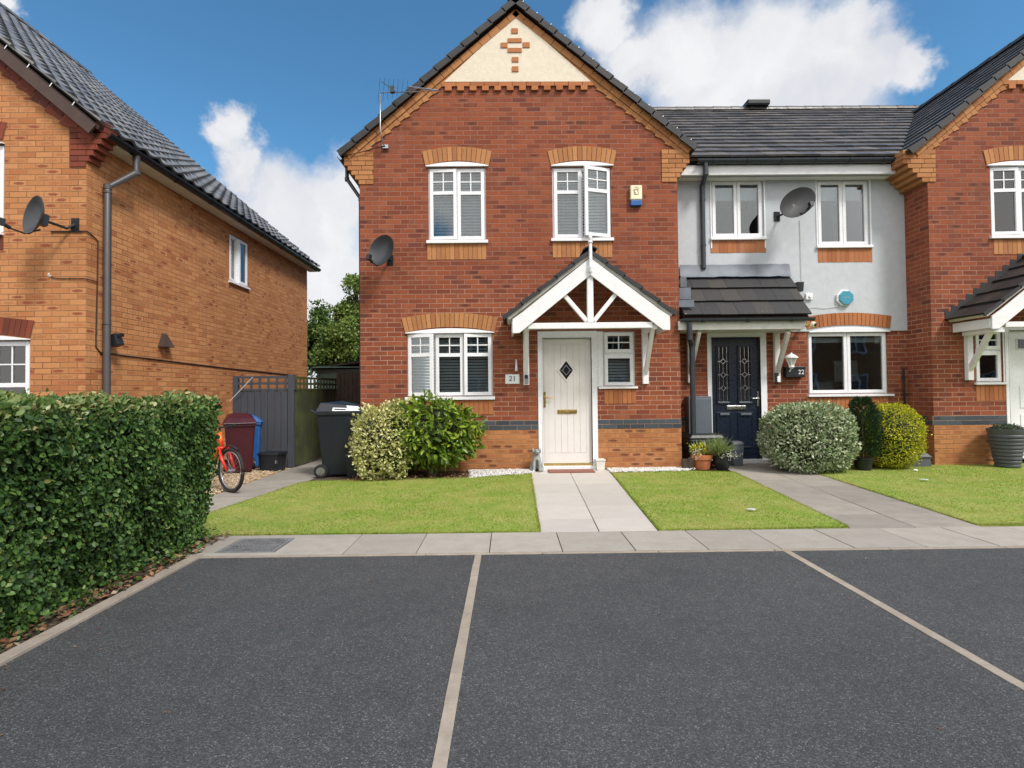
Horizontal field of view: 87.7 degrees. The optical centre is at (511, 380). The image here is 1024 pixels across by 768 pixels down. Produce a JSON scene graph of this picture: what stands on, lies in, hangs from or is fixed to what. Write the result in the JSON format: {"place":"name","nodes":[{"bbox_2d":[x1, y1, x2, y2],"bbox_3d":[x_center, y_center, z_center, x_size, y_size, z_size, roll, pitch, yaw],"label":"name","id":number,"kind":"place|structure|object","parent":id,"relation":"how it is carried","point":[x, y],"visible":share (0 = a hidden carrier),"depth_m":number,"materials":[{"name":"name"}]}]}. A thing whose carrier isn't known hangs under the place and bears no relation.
{"place":"outdoors","nodes":[
{"label":"outdoors","id":0,"kind":"place"},
{"bbox_2d":[199,448,309,494],"bbox_3d":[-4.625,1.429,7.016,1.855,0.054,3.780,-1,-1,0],"label":"gravel bed","id":1,"kind":"object","parent":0,"point":[249,476],"visible":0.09,"depth_m":7.83,"materials":[{"name":"beige gravel"}]},
{"bbox_2d":[201,424,244,492],"bbox_3d":[-3.992,1.002,6.999,1.483,0.864,0.473,-1,-1,19],"label":"bicycle","id":2,"kind":"object","parent":1,"relation":"on","point":[223,450],"visible":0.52,"depth_m":6.80,"materials":[{"name":"metal"}]},
{"bbox_2d":[223,413,256,472],"bbox_3d":[-4.352,0.991,8.523,0.469,0.951,0.612,0,-1,-28],"label":"wheelie bin","id":3,"kind":"object","parent":1,"relation":"on","point":[240,435],"visible":0.79,"depth_m":8.33,"materials":[{"name":"red plastic"}]},
{"bbox_2d":[250,413,262,466],"bbox_3d":[-4.463,1.012,9.096,0.465,0.933,0.412,0,-1,-10],"label":"wheelie bin","id":4,"kind":"object","parent":1,"relation":"on","point":[257,437],"visible":0.06,"depth_m":8.96,"materials":[{"name":"blue plastic"}]},
{"bbox_2d":[233,374,295,467],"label":"garden gate","id":5,"kind":"structure","parent":1,"relation":"on","point":[269,408],"depth_m":9.06,"materials":[{"name":"grey wood"}]},
{"bbox_2d":[257,451,287,471],"bbox_3d":[-3.873,1.309,8.665,0.403,0.310,0.320,-1,-1,8],"label":"recycling box","id":6,"kind":"object","parent":1,"relation":"on","point":[273,461],"visible":0.98,"depth_m":8.55,"materials":[{"name":"grey plastic"}]},
{"bbox_2d":[197,458,321,515],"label":"side path","id":7,"kind":"structure","parent":0,"point":[285,478],"depth_m":7.33,"materials":[{"name":"grey concrete"}]},
{"bbox_2d":[295,376,336,464],"bbox_3d":[-3.616,0.699,9.977,0.034,1.516,1.811,-1,-1,4],"label":"trellis fence","id":8,"kind":"object","parent":7,"relation":"on","point":[307,440],"visible":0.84,"depth_m":9.55,"materials":[{"name":"green wood"}]},
{"bbox_2d":[336,371,359,404],"bbox_3d":[-3.250,0.655,10.596,0.494,1.681,0.061,-1,-1,0],"label":"board fence","id":9,"kind":"object","parent":7,"relation":"on","point":[345,393],"visible":0.33,"depth_m":10.58,"materials":[{"name":"brown wood"}]},
{"bbox_2d":[202,473,540,535],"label":"lawn","id":10,"kind":"structure","parent":0,"point":[400,522],"depth_m":5.64,"materials":[{"name":"green plant"}]},
{"bbox_2d":[0,549,1001,735],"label":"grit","id":11,"kind":"object","parent":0,"point":[243,609],"visible":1,"depth_m":2.81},
{"bbox_2d":[0,548,1023,767],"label":"asphalt parking area","id":12,"kind":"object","parent":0,"point":[693,660],"visible":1,"depth_m":2.44,"materials":[{"name":"grey asphalt"}]},
{"bbox_2d":[432,555,480,767],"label":"parking line","id":13,"kind":"object","parent":12,"relation":"on","point":[442,750],"visible":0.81,"depth_m":2.31,"materials":[{"name":"beige paint"}]},
{"bbox_2d":[783,551,1023,690],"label":"parking line","id":14,"kind":"object","parent":12,"relation":"on","point":[1005,676],"visible":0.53,"depth_m":2.77,"materials":[{"name":"beige paint"}]},
{"bbox_2d":[0,0,1023,388],"label":"sky","id":15,"kind":"structure","parent":0,"point":[264,96],"materials":[{"name":"blue"}]},
{"bbox_2d":[532,469,656,532],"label":"front path","id":16,"kind":"structure","parent":0,"point":[565,503],"depth_m":5.83,"materials":[{"name":"grey concrete"}]},
{"bbox_2d":[548,469,594,472],"bbox_3d":[0.911,1.392,8.230,0.706,0.018,0.280,-1,-1,0],"label":"doormat","id":17,"kind":"object","parent":16,"relation":"on","point":[571,471],"visible":1,"depth_m":8.16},
{"bbox_2d":[594,458,605,470],"bbox_3d":[1.384,1.316,8.376,0.153,0.175,0.153,-1,-1,0],"label":"plant pot","id":18,"kind":"object","parent":16,"relation":"on","point":[599,463],"visible":1,"depth_m":8.31,"materials":[{"name":"white ceramic"}]},
{"bbox_2d":[181,526,1023,556],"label":"front pavement","id":19,"kind":"structure","parent":0,"point":[352,544],"depth_m":4.41,"materials":[{"name":"grey concrete"}]},
{"bbox_2d":[215,538,293,552],"bbox_3d":[-2.113,1.368,4.406,0.460,0.025,0.405,-1,-1,0],"label":"drain cover","id":20,"kind":"object","parent":19,"relation":"on","point":[252,545],"visible":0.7,"depth_m":4.40,"materials":[{"name":"metal"}]},
{"bbox_2d":[203,458,1023,523],"bbox_3d":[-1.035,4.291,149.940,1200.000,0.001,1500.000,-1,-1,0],"label":"ground","id":21,"kind":"structure","parent":0,"point":[712,468],"depth_m":8.52,"materials":[{"name":"stone"}]},
{"bbox_2d":[0,554,203,665],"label":"curb","id":22,"kind":"structure","parent":21,"relation":"on","point":[33,642],"depth_m":3.04,"materials":[{"name":"grey concrete"}]},
{"bbox_2d":[0,536,219,653],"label":"hedge bed","id":23,"kind":"object","parent":21,"relation":"on","point":[54,621],"visible":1,"depth_m":3.25,"materials":[{"name":"soil"}]},
{"bbox_2d":[0,388,223,650],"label":"hedge","id":24,"kind":"object","parent":23,"relation":"on","point":[101,481],"visible":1,"depth_m":3.24,"materials":[{"name":"green plant"}]},
{"bbox_2d":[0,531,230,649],"bbox_3d":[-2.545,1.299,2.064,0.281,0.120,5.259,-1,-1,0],"label":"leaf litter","id":25,"kind":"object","parent":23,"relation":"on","point":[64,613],"visible":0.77,"depth_m":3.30,"materials":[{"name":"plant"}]},
{"bbox_2d":[0,2,320,460],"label":"brick house","id":26,"kind":"structure","parent":21,"relation":"on","point":[198,264],"depth_m":7.83,"materials":[{"name":"orange brick"}]},
{"bbox_2d":[0,145,4,234],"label":"window","id":27,"kind":"structure","parent":26,"relation":"in","point":[2,147],"depth_m":7.02,"materials":[{"name":"plastic"}]},
{"bbox_2d":[0,340,29,394],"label":"window","id":28,"kind":"structure","parent":26,"relation":"in","point":[14,355],"depth_m":7.00,"materials":[{"name":"plastic"}]},
{"bbox_2d":[0,195,78,233],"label":"satellite dish","id":29,"kind":"object","parent":26,"relation":"attached to","point":[35,216],"visible":1,"depth_m":6.67,"materials":[{"name":"grey metal"}]},
{"bbox_2d":[51,276,96,281],"bbox_3d":[-5.797,-1.348,7.060,0.466,0.048,0.180,-1,-1,0],"label":"cable","id":30,"kind":"object","parent":26,"relation":"attached to","point":[74,278],"visible":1,"depth_m":6.97,"materials":[{"name":"plastic"}]},
{"bbox_2d":[50,231,102,352],"bbox_3d":[-5.799,-1.166,7.173,0.475,1.592,0.417,-1,-1,0],"label":"cable","id":31,"kind":"object","parent":26,"relation":"attached to","point":[97,282],"visible":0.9,"depth_m":7.15,"materials":[{"name":"black plastic"}]},
{"bbox_2d":[111,333,123,346],"bbox_3d":[-5.468,-0.559,7.351,0.207,0.190,0.120,-1,-1,0],"label":"floodlight","id":32,"kind":"object","parent":26,"relation":"attached to","point":[116,340],"visible":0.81,"depth_m":7.30,"materials":[{"name":"black plastic"}]},
{"bbox_2d":[158,333,174,347],"bbox_3d":[-5.531,-0.648,8.541,0.110,0.220,0.260,-1,-1,0],"label":"vent cowl","id":33,"kind":"object","parent":26,"relation":"attached to","point":[165,341],"visible":1,"depth_m":8.49,"materials":[{"name":"plastic"}]},
{"bbox_2d":[111,354,287,374],"bbox_3d":[-5.584,-0.260,10.501,0.020,0.113,6.211,-1,-1,0],"label":"cable","id":34,"kind":"object","parent":26,"relation":"attached to","point":[191,363],"visible":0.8,"depth_m":9.15,"materials":[{"name":"black plastic"}]},
{"bbox_2d":[228,234,250,289],"bbox_3d":[-5.643,-2.437,10.970,0.143,0.991,0.817,-1,-1,0],"label":"window","id":35,"kind":"structure","parent":26,"relation":"in","point":[237,248],"depth_m":10.97,"materials":[{"name":"plastic"}]},
{"bbox_2d":[307,299,337,376],"bbox_3d":[-6.857,-0.605,19.039,2.267,4.641,2.236,-1,-1,0],"label":"tree","id":36,"kind":"object","parent":21,"relation":"on","point":[321,313],"visible":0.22,"depth_m":18.66,"materials":[{"name":"green plant"}]},
{"bbox_2d":[307,317,358,366],"bbox_3d":[-5.189,-0.143,15.760,1.608,3.558,1.585,-1,-1,25],"label":"tree","id":37,"kind":"object","parent":21,"relation":"on","point":[341,346],"visible":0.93,"depth_m":15.46,"materials":[{"name":"green plant"}]},
{"bbox_2d":[310,361,359,394],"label":"garden shed","id":38,"kind":"structure","parent":21,"relation":"on","point":[328,371],"depth_m":14.47,"materials":[{"name":"brown wood"}]},
{"bbox_2d":[329,273,358,360],"bbox_3d":[-4.871,-0.884,17.006,1.643,5.071,2.025,-1,-1,0],"label":"tree","id":39,"kind":"object","parent":21,"relation":"on","point":[348,310],"visible":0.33,"depth_m":16.49,"materials":[{"name":"green plant"}]},
{"bbox_2d":[307,471,470,481],"bbox_3d":[-1.304,1.423,7.947,3.283,0.001,0.973,-1,-1,0],"label":"planting bed","id":40,"kind":"object","parent":21,"relation":"on","point":[335,477],"visible":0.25,"depth_m":7.98,"materials":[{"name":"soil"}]},
{"bbox_2d":[310,401,364,477],"bbox_3d":[-2.614,0.875,8.145,0.806,1.131,0.577,0,-1,-7],"label":"wheelie bin","id":41,"kind":"object","parent":40,"relation":"on","point":[334,419],"visible":0.88,"depth_m":7.91,"materials":[{"name":"grey plastic"}]},
{"bbox_2d":[345,453,362,477],"bbox_3d":[-2.320,1.253,7.915,0.246,0.360,0.280,-1,-1,0],"label":"recycling box","id":42,"kind":"object","parent":40,"relation":"on","point":[351,471],"visible":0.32,"depth_m":7.81,"materials":[{"name":"grey plastic"}]},
{"bbox_2d":[345,398,414,480],"bbox_3d":[-1.905,0.860,7.758,1.081,1.233,1.004,-1,-1,0],"label":"variegated bush","id":43,"kind":"object","parent":40,"relation":"on","point":[376,447],"visible":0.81,"depth_m":7.50,"materials":[{"name":"green plant"}]},
{"bbox_2d":[386,396,427,475],"bbox_3d":[-1.615,0.830,8.082,0.894,1.203,0.731,-1,-1,0],"label":"variegated bush","id":44,"kind":"object","parent":40,"relation":"on","point":[399,399],"visible":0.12,"depth_m":8.04,"materials":[{"name":"green plant"}]},
{"bbox_2d":[379,389,486,476],"bbox_3d":[-1.204,0.766,7.890,1.684,1.327,1.165,-1,-1,0],"label":"green bush","id":45,"kind":"object","parent":40,"relation":"on","point":[443,431],"visible":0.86,"depth_m":7.63,"materials":[{"name":"green plant"}]},
{"bbox_2d":[467,468,535,477],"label":"white pebbles","id":46,"kind":"object","parent":40,"relation":"on","point":[482,472],"visible":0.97,"depth_m":8.10,"materials":[{"name":"white gravel"}]},
{"bbox_2d":[530,448,543,471],"bbox_3d":[0.383,1.228,8.308,0.214,0.364,0.289,-1,-1,0],"label":"dog statue","id":47,"kind":"object","parent":46,"relation":"on","point":[536,462],"visible":0.98,"depth_m":8.25,"materials":[{"name":"stone"}]},
{"bbox_2d":[337,0,697,471],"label":"brick house","id":48,"kind":"structure","parent":21,"relation":"on","point":[514,162],"depth_m":8.51,"materials":[{"name":"brick"}]},
{"bbox_2d":[366,235,393,265],"bbox_3d":[-2.025,-1.978,8.178,0.415,0.502,0.604,0,-1,-14],"label":"satellite dish","id":49,"kind":"object","parent":48,"relation":"attached to","point":[381,249],"visible":1,"depth_m":8.18,"materials":[{"name":"grey metal"}]},
{"bbox_2d":[345,78,438,155],"bbox_3d":[-1.875,-4.167,8.391,1.591,1.166,0.256,-1,-1,11],"label":"tv aerial","id":50,"kind":"object","parent":48,"relation":"attached to","point":[392,92],"visible":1,"depth_m":8.37,"materials":[{"name":"metal"}]},
{"bbox_2d":[405,333,494,399],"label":"window","id":51,"kind":"structure","parent":48,"relation":"in","point":[459,366],"depth_m":8.59,"materials":[{"name":"plastic"}]},
{"bbox_2d":[426,168,487,243],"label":"window","id":52,"kind":"structure","parent":48,"relation":"in","point":[457,196],"depth_m":8.65,"materials":[{"name":"plastic"}]},
{"bbox_2d":[505,374,519,383],"bbox_3d":[0.006,-0.026,8.461,0.226,0.150,0.020,-1,-1,0],"label":"number sign","id":53,"kind":"object","parent":48,"relation":"attached to","point":[512,378],"visible":1,"depth_m":8.46,"materials":[{"name":"plastic"}]},
{"bbox_2d":[514,359,517,370],"bbox_3d":[0.069,-0.247,8.438,0.064,0.187,0.076,-1,-1,0],"label":"wall lamp","id":54,"kind":"object","parent":48,"relation":"attached to","point":[516,366],"visible":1,"depth_m":8.41,"materials":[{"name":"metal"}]},
{"bbox_2d":[524,374,528,383],"bbox_3d":[0.225,-0.027,8.386,0.068,0.150,0.025,-1,-1,0],"label":"doorbell","id":55,"kind":"object","parent":48,"relation":"attached to","point":[526,380],"visible":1,"depth_m":8.38,"materials":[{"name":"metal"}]},
{"bbox_2d":[537,331,602,470],"bbox_3d":[0.931,0.320,8.482,1.051,2.220,0.160,-1,-1,0],"label":"door","id":56,"kind":"structure","parent":48,"relation":"in","point":[570,363],"depth_m":8.50,"materials":[{"name":"plastic"}]},
{"bbox_2d":[551,165,613,241],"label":"window","id":57,"kind":"structure","parent":48,"relation":"in","point":[581,197],"depth_m":8.65,"materials":[{"name":"plastic"}]},
{"bbox_2d":[603,331,634,380],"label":"window","id":58,"kind":"structure","parent":48,"relation":"in","point":[614,342],"depth_m":8.53,"materials":[{"name":"plastic"}]},
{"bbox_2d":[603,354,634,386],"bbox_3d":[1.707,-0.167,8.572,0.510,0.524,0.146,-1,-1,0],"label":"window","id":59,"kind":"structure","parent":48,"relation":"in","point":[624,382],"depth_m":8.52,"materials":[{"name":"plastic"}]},
{"bbox_2d":[630,185,641,206],"bbox_3d":[1.978,-2.949,8.507,0.185,0.326,0.074,-1,-1,0],"label":"alarm box","id":60,"kind":"object","parent":48,"relation":"attached to","point":[635,195],"visible":1,"depth_m":8.48,"materials":[{"name":"white plastic"}]},
{"bbox_2d":[200,546,1023,557],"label":"kerb edging","id":61,"kind":"object","parent":21,"relation":"on","point":[592,552],"visible":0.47,"depth_m":4.12,"materials":[{"name":"grey concrete"}]},
{"bbox_2d":[606,466,695,472],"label":"white pebbles","id":62,"kind":"object","parent":21,"relation":"on","point":[636,469],"visible":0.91,"depth_m":8.20,"materials":[{"name":"white gravel"}]},
{"bbox_2d":[681,459,693,470],"bbox_3d":[2.739,1.308,8.325,0.171,0.180,0.060,-1,-1,0],"label":"wooden edging","id":63,"kind":"object","parent":62,"relation":"on","point":[687,463],"visible":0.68,"depth_m":8.29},
{"bbox_2d":[689,440,716,469],"bbox_3d":[2.981,1.153,8.402,0.500,0.469,0.418,-1,-1,0],"label":"plant pot","id":64,"kind":"object","parent":21,"relation":"on","point":[701,456],"visible":0.98,"depth_m":8.30,"materials":[{"name":"ceramic"}]},
{"bbox_2d":[681,433,724,464],"bbox_3d":[3.122,1.107,8.722,0.580,0.490,0.421,-1,-1,0],"label":"bench","id":65,"kind":"object","parent":21,"relation":"on","point":[688,438],"visible":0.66,"depth_m":8.55,"materials":[{"name":"black plastic"}]},
{"bbox_2d":[698,431,742,469],"bbox_3d":[3.202,1.077,8.318,0.734,0.613,0.601,-2,-1,40],"label":"plant pot","id":66,"kind":"object","parent":21,"relation":"on","point":[722,455],"visible":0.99,"depth_m":8.22,"materials":[{"name":"black plastic"}]},
{"bbox_2d":[653,99,919,466],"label":"rendered house","id":67,"kind":"structure","parent":21,"relation":"on","point":[746,313],"depth_m":9.06,"materials":[{"name":"paint"}]},
{"bbox_2d":[685,396,711,432],"bbox_3d":[3.112,0.652,8.902,0.378,0.787,0.213,-1,-1,0],"label":"meter box","id":68,"kind":"object","parent":67,"relation":"attached to","point":[703,416],"visible":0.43,"depth_m":8.80,"materials":[{"name":"grey plastic"}]},
{"bbox_2d":[710,181,766,239],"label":"window","id":69,"kind":"structure","parent":67,"relation":"in","point":[726,220],"depth_m":9.10,"materials":[{"name":"plastic"}]},
{"bbox_2d":[707,333,771,463],"bbox_3d":[3.818,0.289,9.018,1.035,2.243,0.190,-1,-1,0],"label":"door","id":70,"kind":"structure","parent":67,"relation":"in","point":[736,363],"depth_m":9.06,"materials":[{"name":"plastic"}]},
{"bbox_2d":[774,373,779,381],"bbox_3d":[4.446,-0.057,8.939,0.081,0.165,0.039,-1,-1,0],"label":"doorbell","id":71,"kind":"object","parent":67,"relation":"attached to","point":[776,377],"visible":1,"depth_m":8.93,"materials":[{"name":"white plastic"}]},
{"bbox_2d":[784,353,797,371],"bbox_3d":[4.665,-0.310,8.905,0.209,0.319,0.220,-1,-1,25],"label":"lantern","id":72,"kind":"object","parent":67,"relation":"attached to","point":[791,358],"visible":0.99,"depth_m":8.86,"materials":[{"name":"white glass"}]},
{"bbox_2d":[783,366,805,376],"bbox_3d":[4.750,-0.150,8.979,0.334,0.182,0.117,-1,-1,0],"label":"number sign","id":73,"kind":"object","parent":67,"relation":"attached to","point":[797,371],"visible":0.98,"depth_m":8.93,"materials":[{"name":"black plastic"}]},
{"bbox_2d":[774,187,815,220],"bbox_3d":[4.587,-2.874,8.696,0.668,0.525,0.556,-1,-1,37],"label":"satellite dish","id":74,"kind":"object","parent":67,"relation":"attached to","point":[798,202],"visible":1,"depth_m":8.64,"materials":[{"name":"grey metal"}]},
{"bbox_2d":[795,282,803,291],"bbox_3d":[4.833,-1.578,8.977,0.109,0.161,0.119,-1,-1,0],"label":"floodlight","id":75,"kind":"object","parent":67,"relation":"attached to","point":[800,286],"visible":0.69,"depth_m":8.92,"materials":[{"name":"black plastic"}]},
{"bbox_2d":[800,227,801,281],"bbox_3d":[4.901,-2.209,9.051,0.012,1.055,0.009,-1,-1,0],"label":"cable","id":76,"kind":"object","parent":67,"relation":"attached to","point":[800,250],"visible":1,"depth_m":9.05,"materials":[{"name":"white plastic"}]},
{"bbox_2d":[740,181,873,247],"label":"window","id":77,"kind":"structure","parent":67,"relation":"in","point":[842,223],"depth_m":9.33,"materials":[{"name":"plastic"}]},
{"bbox_2d":[805,293,812,299],"bbox_3d":[5.027,-1.426,9.019,0.111,0.108,0.056,-1,-1,0],"label":"junction box","id":78,"kind":"object","parent":67,"relation":"attached to","point":[808,296],"visible":1,"depth_m":9.01,"materials":[{"name":"plastic"}]},
{"bbox_2d":[805,321,816,327],"bbox_3d":[4.902,-0.917,8.864,0.121,0.110,0.354,0,-1,-16],"label":"security camera","id":79,"kind":"object","parent":67,"relation":"attached to","point":[813,324],"visible":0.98,"depth_m":8.73,"materials":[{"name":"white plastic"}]},
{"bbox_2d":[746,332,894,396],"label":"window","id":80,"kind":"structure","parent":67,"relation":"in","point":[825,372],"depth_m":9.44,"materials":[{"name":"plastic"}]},
{"bbox_2d":[836,290,853,305],"bbox_3d":[5.626,-1.403,9.015,0.264,0.262,0.071,-1,-1,0],"label":"alarm box","id":81,"kind":"object","parent":67,"relation":"attached to","point":[844,297],"visible":1,"depth_m":8.99,"materials":[{"name":"plastic"}]},
{"bbox_2d":[902,368,905,403],"bbox_3d":[6.612,0.085,8.997,0.050,0.604,0.048,0,-1,-23],"label":"wall pipe","id":82,"kind":"object","parent":67,"relation":"attached to","point":[904,379],"depth_m":8.98,"materials":[{"name":"black plastic"}]},
{"bbox_2d":[838,34,1023,464],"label":"brick house","id":83,"kind":"structure","parent":21,"relation":"on","point":[957,177],"depth_m":8.57,"materials":[{"name":"brick"}]},
{"bbox_2d":[975,333,1000,350],"bbox_3d":[7.631,-0.652,8.589,0.446,0.334,0.078,-1,-1,0],"label":"window","id":84,"kind":"structure","parent":83,"relation":"in","point":[994,344],"depth_m":8.56,"materials":[{"name":"plastic"}]},
{"bbox_2d":[974,351,1007,384],"bbox_3d":[7.636,-0.211,8.552,0.506,0.545,0.135,-1,-1,0],"label":"window","id":85,"kind":"structure","parent":83,"relation":"in","point":[988,368],"depth_m":8.56,"materials":[{"name":"plastic"}]},
{"bbox_2d":[989,167,1023,238],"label":"window","id":86,"kind":"structure","parent":83,"relation":"in","point":[1006,183],"depth_m":8.61,"materials":[{"name":"plastic"}]},
{"bbox_2d":[1002,327,1023,457],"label":"door","id":87,"kind":"structure","parent":83,"relation":"in","point":[1013,338],"depth_m":8.56,"materials":[{"name":"plastic"}]},
{"bbox_2d":[611,469,848,530],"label":"lawn","id":88,"kind":"structure","parent":0,"point":[704,498],"depth_m":5.73,"materials":[{"name":"green plant"}]},
{"bbox_2d":[726,463,979,527],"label":"neighbour path","id":89,"kind":"structure","parent":0,"point":[851,506],"depth_m":5.84,"materials":[{"name":"grey concrete"}]},
{"bbox_2d":[728,441,743,465],"bbox_3d":[3.664,1.186,8.724,0.200,0.400,0.208,-1,-1,0],"label":"kitchen caddy","id":90,"kind":"object","parent":89,"relation":"on","point":[738,459],"visible":0.85,"depth_m":8.63,"materials":[{"name":"grey plastic"}]},
{"bbox_2d":[815,462,1023,526],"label":"lawn","id":91,"kind":"structure","parent":0,"point":[952,497],"depth_m":6.49,"materials":[{"name":"green plant"}]},
{"bbox_2d":[846,395,884,470],"bbox_3d":[5.309,0.783,8.070,0.580,1.146,0.585,-1,-1,0],"label":"potted conifer","id":92,"kind":"object","parent":91,"relation":"on","point":[862,462],"visible":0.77,"depth_m":7.95,"materials":[{"name":"green plant"}]},
{"bbox_2d":[857,398,932,468],"bbox_3d":[5.841,0.832,8.270,1.022,1.151,0.969,-1,-1,0],"label":"golden bush","id":93,"kind":"object","parent":91,"relation":"on","point":[903,435],"visible":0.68,"depth_m":7.98,"materials":[{"name":"yellow plant"}]},
{"bbox_2d":[900,452,931,466],"bbox_3d":[6.341,1.245,8.571,0.441,0.220,0.521,-1,-1,0],"label":"step box","id":94,"kind":"object","parent":91,"relation":"on","point":[926,462],"visible":0.23,"depth_m":8.33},
{"bbox_2d":[986,423,1023,467],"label":"planter","id":95,"kind":"object","parent":91,"relation":"on","point":[1006,443],"visible":1,"depth_m":8.06,"materials":[{"name":"metal"}]},
{"label":"planting bed","id":96,"kind":"structure","parent":0,"visible":0},
{"bbox_2d":[755,398,862,474],"bbox_3d":[4.473,0.836,8.112,1.406,1.136,1.340,-1,-1,0],"label":"variegated bush","id":97,"kind":"object","parent":96,"relation":"on","point":[810,437],"visible":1,"depth_m":7.75,"materials":[{"name":"green plant"}]}
]}

